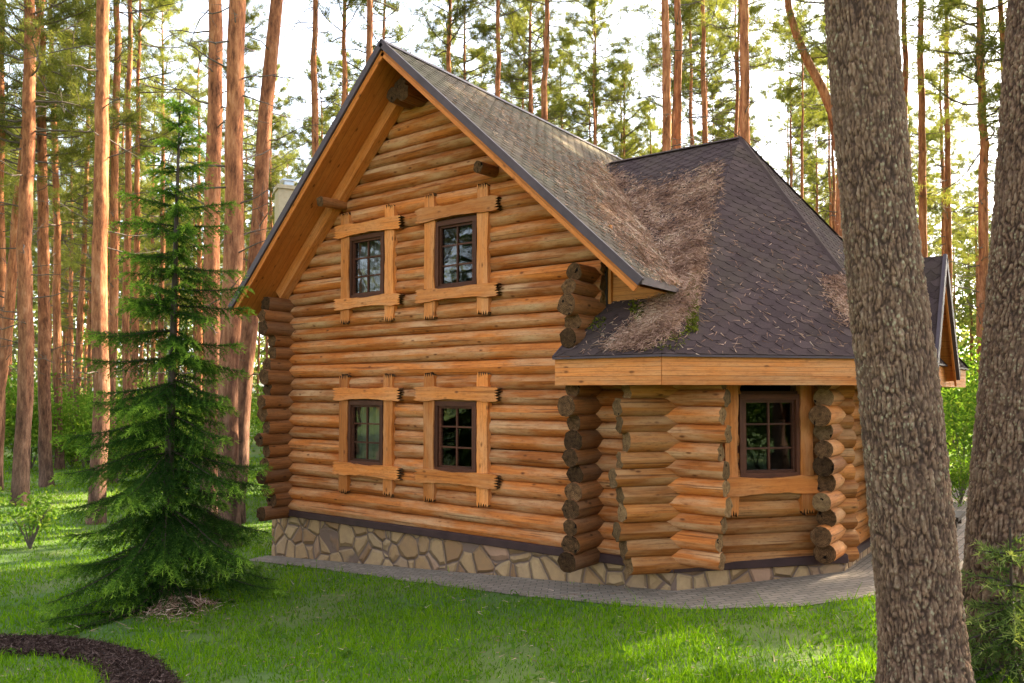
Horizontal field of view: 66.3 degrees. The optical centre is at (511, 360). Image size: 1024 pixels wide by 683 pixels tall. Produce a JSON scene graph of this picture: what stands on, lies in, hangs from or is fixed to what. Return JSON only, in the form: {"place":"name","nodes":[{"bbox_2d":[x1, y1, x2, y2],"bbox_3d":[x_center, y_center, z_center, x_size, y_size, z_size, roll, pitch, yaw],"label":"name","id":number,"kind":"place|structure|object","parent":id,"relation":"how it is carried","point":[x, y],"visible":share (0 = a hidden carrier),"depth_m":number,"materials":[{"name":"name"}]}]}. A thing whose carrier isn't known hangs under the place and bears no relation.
{"place":"outdoors","nodes":[
{"label":"outdoors","id":0,"kind":"place"},
{"bbox_2d":[0,555,987,682],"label":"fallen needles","id":1,"kind":"object","parent":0,"point":[475,629],"visible":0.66,"depth_m":8.00,"materials":[{"name":"brown plant"}]},
{"bbox_2d":[4,0,1006,393],"label":"sky","id":2,"kind":"structure","parent":0,"point":[291,53],"materials":[{"name":"white"}]},
{"bbox_2d":[0,407,1022,682],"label":"lawn","id":3,"kind":"structure","parent":0,"point":[488,595],"depth_m":8.62,"materials":[{"name":"plant"}]},
{"bbox_2d":[0,486,71,548],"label":"leafy shrub","id":4,"kind":"object","parent":3,"relation":"on","point":[33,522],"visible":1,"depth_m":16.27,"materials":[{"name":"green plant"}]},
{"bbox_2d":[0,0,95,489],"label":"pine tree","id":5,"kind":"object","parent":3,"relation":"on","point":[3,85],"visible":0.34,"depth_m":25.97,"materials":[{"name":"green plant"}]},
{"bbox_2d":[4,360,92,469],"bbox_3d":[-19.583,2.207,32.871,5.134,4.782,4.858,0,-2,-2],"label":"leafy shrub","id":6,"kind":"object","parent":3,"relation":"on","point":[33,431],"visible":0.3,"depth_m":32.16,"materials":[{"name":"green plant"}]},
{"bbox_2d":[37,389,92,466],"bbox_3d":[-17.970,2.858,33.067,3.748,3.491,3.546,-2,-3,43],"label":"leafy shrub","id":7,"kind":"object","parent":3,"relation":"on","point":[70,424],"visible":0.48,"depth_m":32.78,"materials":[{"name":"green plant"}]},
{"bbox_2d":[14,119,122,398],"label":"pine tree","id":8,"kind":"object","parent":3,"relation":"on","point":[69,323],"visible":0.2,"depth_m":48.06,"materials":[{"name":"green plant"}]},
{"bbox_2d":[4,0,145,469],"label":"pine tree","id":9,"kind":"object","parent":3,"relation":"on","point":[59,463],"visible":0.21,"depth_m":32.87,"materials":[{"name":"green plant"}]},
{"bbox_2d":[0,0,154,486],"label":"pine tree","id":10,"kind":"object","parent":3,"relation":"on","point":[45,466],"visible":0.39,"depth_m":26.86,"materials":[{"name":"green plant"}]},
{"bbox_2d":[0,0,156,434],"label":"pine tree","id":11,"kind":"object","parent":3,"relation":"on","point":[9,297],"visible":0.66,"depth_m":24.92,"materials":[{"name":"green plant"}]},
{"bbox_2d":[4,0,156,462],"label":"pine tree","id":12,"kind":"object","parent":3,"relation":"on","point":[79,316],"visible":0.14,"depth_m":35.88,"materials":[{"name":"green plant"}]},
{"bbox_2d":[0,0,167,506],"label":"pine tree","id":13,"kind":"object","parent":3,"relation":"on","point":[20,482],"visible":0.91,"depth_m":22.38,"materials":[{"name":"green plant"}]},
{"bbox_2d":[17,0,156,524],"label":"pine tree","id":14,"kind":"object","parent":3,"relation":"on","point":[99,299],"visible":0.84,"depth_m":19.44,"materials":[{"name":"brown plant"}]},
{"bbox_2d":[51,377,130,464],"bbox_3d":[-18.281,2.599,34.604,4.440,4.136,4.201,0,-2,10],"label":"leafy shrub","id":15,"kind":"object","parent":3,"relation":"on","point":[83,404],"visible":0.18,"depth_m":33.85,"materials":[{"name":"green plant"}]},
{"bbox_2d":[50,126,133,402],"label":"pine tree","id":16,"kind":"object","parent":3,"relation":"on","point":[89,329],"visible":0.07,"depth_m":55.74,"materials":[{"name":"green plant"}]},
{"bbox_2d":[0,628,188,682],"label":"mulch path","id":17,"kind":"structure","parent":3,"relation":"on","point":[81,661],"depth_m":8.23,"materials":[{"name":"brown wood"}]},
{"bbox_2d":[33,62,180,341],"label":"pine tree","id":18,"kind":"object","parent":3,"relation":"on","point":[119,204],"visible":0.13,"depth_m":40.87,"materials":[{"name":"green plant"}]},
{"bbox_2d":[73,0,167,483],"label":"pine tree","id":19,"kind":"object","parent":3,"relation":"on","point":[114,272],"visible":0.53,"depth_m":27.84,"materials":[{"name":"brown plant"}]},
{"bbox_2d":[49,0,208,420],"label":"pine tree","id":20,"kind":"object","parent":3,"relation":"on","point":[141,149],"visible":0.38,"depth_m":34.87,"materials":[{"name":"green plant"}]},
{"bbox_2d":[87,0,206,474],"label":"pine tree","id":21,"kind":"object","parent":3,"relation":"on","point":[125,319],"visible":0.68,"depth_m":30.98,"materials":[{"name":"brown plant"}]},
{"bbox_2d":[107,75,203,386],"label":"pine tree","id":22,"kind":"object","parent":3,"relation":"on","point":[165,282],"visible":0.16,"depth_m":48.09,"materials":[{"name":"green plant"}]},
{"bbox_2d":[33,92,285,635],"bbox_3d":[-4.601,0.050,10.701,3.362,7.654,3.001,0,-2,-4],"label":"spruce tree","id":23,"kind":"object","parent":3,"relation":"on","point":[162,556],"visible":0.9,"depth_m":10.50,"materials":[{"name":"green plant"}]},
{"bbox_2d":[109,0,224,452],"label":"pine tree","id":24,"kind":"object","parent":3,"relation":"on","point":[165,58],"visible":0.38,"depth_m":39.54,"materials":[{"name":"green plant"}]},
{"bbox_2d":[88,589,270,625],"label":"dry twig litter","id":25,"kind":"object","parent":3,"relation":"on","point":[190,601],"visible":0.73,"depth_m":10.16,"materials":[{"name":"brown wood"}]},
{"bbox_2d":[145,87,224,395],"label":"pine tree","id":26,"kind":"object","parent":3,"relation":"on","point":[194,224],"visible":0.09,"depth_m":54.49,"materials":[{"name":"green plant"}]},
{"bbox_2d":[140,41,251,396],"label":"pine tree","id":27,"kind":"object","parent":3,"relation":"on","point":[199,265],"visible":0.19,"depth_m":46.31,"materials":[{"name":"green plant"}]},
{"bbox_2d":[130,0,271,544],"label":"pine tree","id":28,"kind":"object","parent":3,"relation":"on","point":[215,121],"visible":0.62,"depth_m":16.75,"materials":[{"name":"brown plant"}]},
{"bbox_2d":[161,0,281,548],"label":"pine tree","id":29,"kind":"object","parent":3,"relation":"on","point":[233,249],"visible":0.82,"depth_m":15.80,"materials":[{"name":"brown plant"}]},
{"bbox_2d":[162,0,304,339],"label":"pine tree","id":30,"kind":"object","parent":3,"relation":"on","point":[248,191],"visible":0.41,"depth_m":35.58,"materials":[{"name":"green plant"}]},
{"bbox_2d":[195,97,274,385],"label":"pine tree","id":31,"kind":"object","parent":3,"relation":"on","point":[249,105],"visible":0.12,"depth_m":55.62,"materials":[{"name":"green plant"}]},
{"bbox_2d":[223,114,297,387],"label":"pine tree","id":32,"kind":"object","parent":3,"relation":"on","point":[277,181],"visible":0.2,"depth_m":47.39,"materials":[{"name":"green plant"}]},
{"bbox_2d":[220,63,303,388],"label":"pine tree","id":33,"kind":"object","parent":3,"relation":"on","point":[283,89],"visible":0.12,"depth_m":51.60,"materials":[{"name":"green plant"}]},
{"bbox_2d":[220,0,325,523],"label":"pine tree","id":34,"kind":"object","parent":3,"relation":"on","point":[249,331],"visible":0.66,"depth_m":19.35,"materials":[{"name":"brown plant"}]},
{"bbox_2d":[275,0,342,185],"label":"pine tree","id":35,"kind":"object","parent":3,"relation":"on","point":[314,99],"visible":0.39,"depth_m":30.00,"materials":[{"name":"brown plant"}]},
{"bbox_2d":[282,51,349,185],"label":"pine tree","id":36,"kind":"object","parent":3,"relation":"on","point":[322,76],"visible":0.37,"depth_m":40.31,"materials":[{"name":"green plant"}]},
{"bbox_2d":[290,50,364,180],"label":"pine tree","id":37,"kind":"object","parent":3,"relation":"on","point":[339,73],"visible":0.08,"depth_m":43.00,"materials":[{"name":"green plant"}]},
{"bbox_2d":[284,0,378,112],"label":"pine tree","id":38,"kind":"object","parent":3,"relation":"on","point":[344,11],"visible":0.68,"depth_m":32.89,"materials":[{"name":"green plant"}]},
{"bbox_2d":[293,0,429,135],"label":"pine tree","id":39,"kind":"object","parent":3,"relation":"on","point":[400,33],"visible":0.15,"depth_m":37.49,"materials":[{"name":"green plant"}]},
{"bbox_2d":[303,0,437,88],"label":"pine tree","id":40,"kind":"object","parent":3,"relation":"on","point":[369,39],"visible":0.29,"depth_m":27.90,"materials":[{"name":"green plant"}]},
{"bbox_2d":[419,0,489,89],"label":"pine tree","id":41,"kind":"object","parent":3,"relation":"on","point":[453,28],"visible":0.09,"depth_m":43.84,"materials":[{"name":"green plant"}]},
{"bbox_2d":[402,0,518,92],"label":"pine tree","id":42,"kind":"object","parent":3,"relation":"on","point":[468,9],"visible":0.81,"depth_m":34.69,"materials":[{"name":"green plant"}]},
{"bbox_2d":[412,0,527,103],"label":"pine tree","id":43,"kind":"object","parent":3,"relation":"on","point":[476,53],"visible":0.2,"depth_m":39.53,"materials":[{"name":"green plant"}]},
{"bbox_2d":[432,0,554,115],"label":"pine tree","id":44,"kind":"object","parent":3,"relation":"on","point":[497,27],"visible":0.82,"depth_m":34.46,"materials":[{"name":"green plant"}]},
{"bbox_2d":[11,185,989,421],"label":"distant woods","id":45,"kind":"object","parent":3,"relation":"on","point":[963,336],"visible":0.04,"depth_m":84.48,"materials":[{"name":"green plant"}]},
{"bbox_2d":[465,0,576,113],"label":"pine tree","id":46,"kind":"object","parent":3,"relation":"on","point":[505,78],"visible":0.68,"depth_m":36.44,"materials":[{"name":"green plant"}]},
{"bbox_2d":[502,0,567,120],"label":"pine tree","id":47,"kind":"object","parent":3,"relation":"on","point":[543,101],"visible":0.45,"depth_m":32.03,"materials":[{"name":"green plant"}]},
{"bbox_2d":[476,0,596,125],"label":"pine tree","id":48,"kind":"object","parent":3,"relation":"on","point":[568,42],"visible":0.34,"depth_m":40.65,"materials":[{"name":"green plant"}]},
{"bbox_2d":[533,23,602,135],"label":"pine tree","id":49,"kind":"object","parent":3,"relation":"on","point":[560,71],"visible":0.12,"depth_m":48.51,"materials":[{"name":"green plant"}]},
{"bbox_2d":[535,0,636,144],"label":"pine tree","id":50,"kind":"object","parent":3,"relation":"on","point":[586,36],"visible":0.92,"depth_m":40.27,"materials":[{"name":"green plant"}]},
{"bbox_2d":[556,59,631,151],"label":"pine tree","id":51,"kind":"object","parent":3,"relation":"on","point":[577,100],"visible":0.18,"depth_m":46.54,"materials":[{"name":"green plant"}]},
{"bbox_2d":[538,0,653,154],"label":"pine tree","id":52,"kind":"object","parent":3,"relation":"on","point":[617,51],"visible":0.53,"depth_m":42.30,"materials":[{"name":"green plant"}]},
{"bbox_2d":[592,66,661,158],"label":"pine tree","id":53,"kind":"object","parent":3,"relation":"on","point":[613,117],"visible":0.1,"depth_m":48.49,"materials":[{"name":"green plant"}]},
{"bbox_2d":[591,56,671,158],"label":"pine tree","id":54,"kind":"object","parent":3,"relation":"on","point":[636,141],"visible":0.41,"depth_m":44.50,"materials":[{"name":"green plant"}]},
{"bbox_2d":[625,100,671,154],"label":"pine tree","id":55,"kind":"object","parent":3,"relation":"on","point":[648,150],"visible":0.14,"depth_m":50.44,"materials":[{"name":"green plant"}]},
{"bbox_2d":[598,0,703,150],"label":"pine tree","id":56,"kind":"object","parent":3,"relation":"on","point":[666,100],"visible":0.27,"depth_m":24.97,"materials":[{"name":"brown plant"}]},
{"bbox_2d":[620,0,739,149],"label":"pine tree","id":57,"kind":"object","parent":3,"relation":"on","point":[654,64],"visible":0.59,"depth_m":34.74,"materials":[{"name":"green plant"}]},
{"bbox_2d":[630,0,733,145],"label":"pine tree","id":58,"kind":"object","parent":3,"relation":"on","point":[699,34],"visible":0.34,"depth_m":39.94,"materials":[{"name":"green plant"}]},
{"bbox_2d":[649,0,727,148],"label":"pine tree","id":59,"kind":"object","parent":3,"relation":"on","point":[677,80],"visible":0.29,"depth_m":25.82,"materials":[{"name":"brown plant"}]},
{"bbox_2d":[632,0,757,141],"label":"pine tree","id":60,"kind":"object","parent":3,"relation":"on","point":[693,97],"visible":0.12,"depth_m":46.53,"materials":[{"name":"green plant"}]},
{"bbox_2d":[643,0,764,143],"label":"pine tree","id":61,"kind":"object","parent":3,"relation":"on","point":[703,23],"visible":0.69,"depth_m":33.03,"materials":[{"name":"green plant"}]},
{"bbox_2d":[660,18,775,146],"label":"pine tree","id":62,"kind":"object","parent":3,"relation":"on","point":[715,131],"visible":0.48,"depth_m":42.56,"materials":[{"name":"green plant"}]},
{"bbox_2d":[683,0,777,161],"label":"pine tree","id":63,"kind":"object","parent":3,"relation":"on","point":[733,90],"visible":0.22,"depth_m":44.51,"materials":[{"name":"green plant"}]},
{"bbox_2d":[686,0,787,151],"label":"pine tree","id":64,"kind":"object","parent":3,"relation":"on","point":[745,102],"visible":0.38,"depth_m":23.97,"materials":[{"name":"brown plant"}]},
{"bbox_2d":[692,0,825,136],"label":"pine tree","id":65,"kind":"object","parent":3,"relation":"on","point":[754,53],"visible":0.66,"depth_m":35.82,"materials":[{"name":"green plant"}]},
{"bbox_2d":[739,0,834,197],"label":"pine tree","id":66,"kind":"object","parent":3,"relation":"on","point":[790,90],"visible":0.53,"depth_m":43.13,"materials":[{"name":"green plant"}]},
{"bbox_2d":[753,8,829,186],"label":"pine tree","id":67,"kind":"object","parent":3,"relation":"on","point":[797,120],"visible":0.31,"depth_m":49.28,"materials":[{"name":"green plant"}]},
{"bbox_2d":[762,73,831,214],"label":"pine tree","id":68,"kind":"object","parent":3,"relation":"on","point":[787,157],"visible":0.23,"depth_m":60.23,"materials":[{"name":"green plant"}]},
{"bbox_2d":[773,105,835,223],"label":"pine tree","id":69,"kind":"object","parent":3,"relation":"on","point":[821,175],"visible":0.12,"depth_m":60.15,"materials":[{"name":"green plant"}]},
{"bbox_2d":[778,8,836,227],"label":"pine tree","id":70,"kind":"object","parent":3,"relation":"on","point":[824,129],"visible":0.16,"depth_m":50.65,"materials":[{"name":"green plant"}]},
{"bbox_2d":[782,95,836,224],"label":"pine tree","id":71,"kind":"object","parent":3,"relation":"on","point":[816,179],"visible":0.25,"depth_m":55.99,"materials":[{"name":"green plant"}]},
{"bbox_2d":[706,0,920,238],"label":"pine tree","id":72,"kind":"object","parent":3,"relation":"on","point":[807,59],"visible":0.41,"depth_m":23.89,"materials":[{"name":"brown plant"}]},
{"bbox_2d":[792,38,835,230],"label":"pine tree","id":73,"kind":"object","parent":3,"relation":"on","point":[819,121],"visible":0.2,"depth_m":44.57,"materials":[{"name":"green plant"}]},
{"bbox_2d":[824,0,975,682],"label":"pine tree","id":74,"kind":"object","parent":3,"relation":"on","point":[922,635],"visible":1,"depth_m":5.44,"materials":[{"name":"brown plant"}]},
{"bbox_2d":[899,0,952,249],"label":"pine tree","id":75,"kind":"object","parent":3,"relation":"on","point":[905,57],"visible":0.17,"depth_m":29.83,"materials":[{"name":"brown plant"}]},
{"bbox_2d":[898,0,966,274],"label":"pine tree","id":76,"kind":"object","parent":3,"relation":"on","point":[923,210],"visible":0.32,"depth_m":27.98,"materials":[{"name":"brown plant"}]},
{"bbox_2d":[908,101,961,260],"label":"pine tree","id":77,"kind":"object","parent":3,"relation":"on","point":[910,122],"visible":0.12,"depth_m":50.51,"materials":[{"name":"green plant"}]},
{"bbox_2d":[911,126,976,285],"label":"pine tree","id":78,"kind":"object","parent":3,"relation":"on","point":[935,244],"visible":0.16,"depth_m":59.79,"materials":[{"name":"green plant"}]},
{"bbox_2d":[902,31,991,402],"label":"pine tree","id":79,"kind":"object","parent":3,"relation":"on","point":[936,136],"visible":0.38,"depth_m":45.01,"materials":[{"name":"green plant"}]},
{"bbox_2d":[911,69,991,334],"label":"pine tree","id":80,"kind":"object","parent":3,"relation":"on","point":[971,204],"visible":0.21,"depth_m":57.69,"materials":[{"name":"green plant"}]},
{"bbox_2d":[928,206,975,352],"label":"pine tree","id":81,"kind":"object","parent":3,"relation":"on","point":[959,293],"visible":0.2,"depth_m":79.29,"materials":[{"name":"green plant"}]},
{"bbox_2d":[898,0,1007,371],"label":"pine tree","id":82,"kind":"object","parent":3,"relation":"on","point":[982,108],"visible":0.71,"depth_m":24.88,"materials":[{"name":"green plant"}]},
{"bbox_2d":[902,0,1006,449],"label":"pine tree","id":83,"kind":"object","parent":3,"relation":"on","point":[948,233],"visible":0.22,"depth_m":33.99,"materials":[{"name":"brown plant"}]},
{"bbox_2d":[910,0,1006,217],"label":"pine tree","id":84,"kind":"object","parent":3,"relation":"on","point":[966,116],"visible":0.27,"depth_m":28.52,"materials":[{"name":"green plant"}]},
{"bbox_2d":[949,446,970,506],"bbox_3d":[9.418,2.432,16.397,1.388,1.190,1.515,1,-2,-15],"label":"leafy shrub","id":85,"kind":"object","parent":3,"relation":"on","point":[964,475],"visible":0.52,"depth_m":16.31,"materials":[{"name":"green plant"}]},
{"bbox_2d":[942,345,978,489],"bbox_3d":[11.062,1.343,19.408,3.704,3.646,3.914,0,-2,10],"label":"leafy shrub","id":86,"kind":"object","parent":3,"relation":"on","point":[956,430],"visible":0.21,"depth_m":18.96,"materials":[{"name":"green plant"}]},
{"bbox_2d":[940,325,981,458],"bbox_3d":[13.212,1.061,23.383,4.893,4.558,4.630,-2,-3,33],"label":"leafy shrub","id":87,"kind":"object","parent":3,"relation":"on","point":[975,372],"visible":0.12,"depth_m":23.46,"materials":[{"name":"green plant"}]},
{"bbox_2d":[926,0,1005,70],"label":"pine tree","id":88,"kind":"object","parent":3,"relation":"on","point":[990,45],"visible":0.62,"depth_m":21.75,"materials":[{"name":"green plant"}]},
{"bbox_2d":[932,80,999,262],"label":"pine tree","id":89,"kind":"object","parent":3,"relation":"on","point":[990,172],"visible":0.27,"depth_m":48.70,"materials":[{"name":"green plant"}]},
{"bbox_2d":[952,168,993,387],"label":"pine tree","id":90,"kind":"object","parent":3,"relation":"on","point":[960,268],"visible":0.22,"depth_m":67.36,"materials":[{"name":"green plant"}]},
{"bbox_2d":[961,0,1023,670],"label":"pine tree","id":91,"kind":"object","parent":3,"relation":"on","point":[995,504],"visible":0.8,"depth_m":6.48,"materials":[{"name":"brown plant"}]},
{"bbox_2d":[961,527,1023,682],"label":"juniper bush","id":92,"kind":"object","parent":3,"relation":"on","point":[1012,632],"visible":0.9,"depth_m":5.99,"materials":[{"name":"green plant"}]},
{"bbox_2d":[249,488,967,608],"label":"paved path","id":93,"kind":"structure","parent":0,"point":[799,590],"depth_m":9.95,"materials":[{"name":"grey concrete"}]},
{"bbox_2d":[228,38,969,590],"bbox_3d":[2.607,-0.126,15.542,10.818,9.354,11.444,-2,-3,36],"label":"log cabin","id":94,"kind":"object","parent":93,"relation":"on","point":[438,280],"visible":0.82,"depth_m":11.58,"materials":[{"name":"wood"}]},
{"bbox_2d":[273,178,296,223],"bbox_3d":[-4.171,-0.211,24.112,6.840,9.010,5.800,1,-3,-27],"label":"chimney","id":95,"kind":"object","parent":94,"relation":"attached to","point":[283,192],"depth_m":20.81,"materials":[{"name":"paint"}]},
{"bbox_2d":[332,373,403,497],"bbox_3d":[-2.340,1.246,13.142,1.642,2.039,0.353,-2,-3,36],"label":"window","id":96,"kind":"structure","parent":94,"relation":"in","point":[375,442],"depth_m":13.16,"materials":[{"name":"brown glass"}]},
{"bbox_2d":[334,204,404,324],"bbox_3d":[-2.345,-1.584,13.259,1.639,1.952,0.353,-2,-3,36],"label":"window","id":97,"kind":"structure","parent":94,"relation":"in","point":[376,239],"depth_m":13.26,"materials":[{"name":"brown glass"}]},
{"bbox_2d":[413,372,502,507],"bbox_3d":[-0.806,1.188,11.948,1.704,2.026,0.245,-2,-3,36],"label":"window","id":98,"kind":"structure","parent":94,"relation":"in","point":[433,471],"depth_m":11.87,"materials":[{"name":"brown wood"}]},
{"bbox_2d":[414,183,502,319],"bbox_3d":[-0.804,-1.647,12.060,1.705,2.002,0.245,-2,-3,36],"label":"window","id":99,"kind":"structure","parent":94,"relation":"in","point":[476,212],"depth_m":11.99,"materials":[{"name":"brown wood"}]},
{"bbox_2d":[587,275,699,350],"bbox_3d":[1.342,-1.143,11.139,1.512,2.244,3.938,1,-3,-27],"label":"roof moss","id":100,"kind":"object","parent":94,"relation":"on","point":[693,319],"visible":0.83,"depth_m":9.83,"materials":[{"name":"green plant"}]},
{"bbox_2d":[445,80,849,354],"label":"roof needle litter","id":101,"kind":"object","parent":94,"relation":"on","point":[660,320],"visible":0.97,"depth_m":11.13,"materials":[{"name":"brown plant"}]},
{"bbox_2d":[723,385,819,516],"bbox_3d":[3.364,1.161,10.205,1.395,1.723,0.245,1,-2,-14],"label":"window","id":102,"kind":"structure","parent":94,"relation":"in","point":[801,478],"depth_m":10.16,"materials":[{"name":"brown wood"}]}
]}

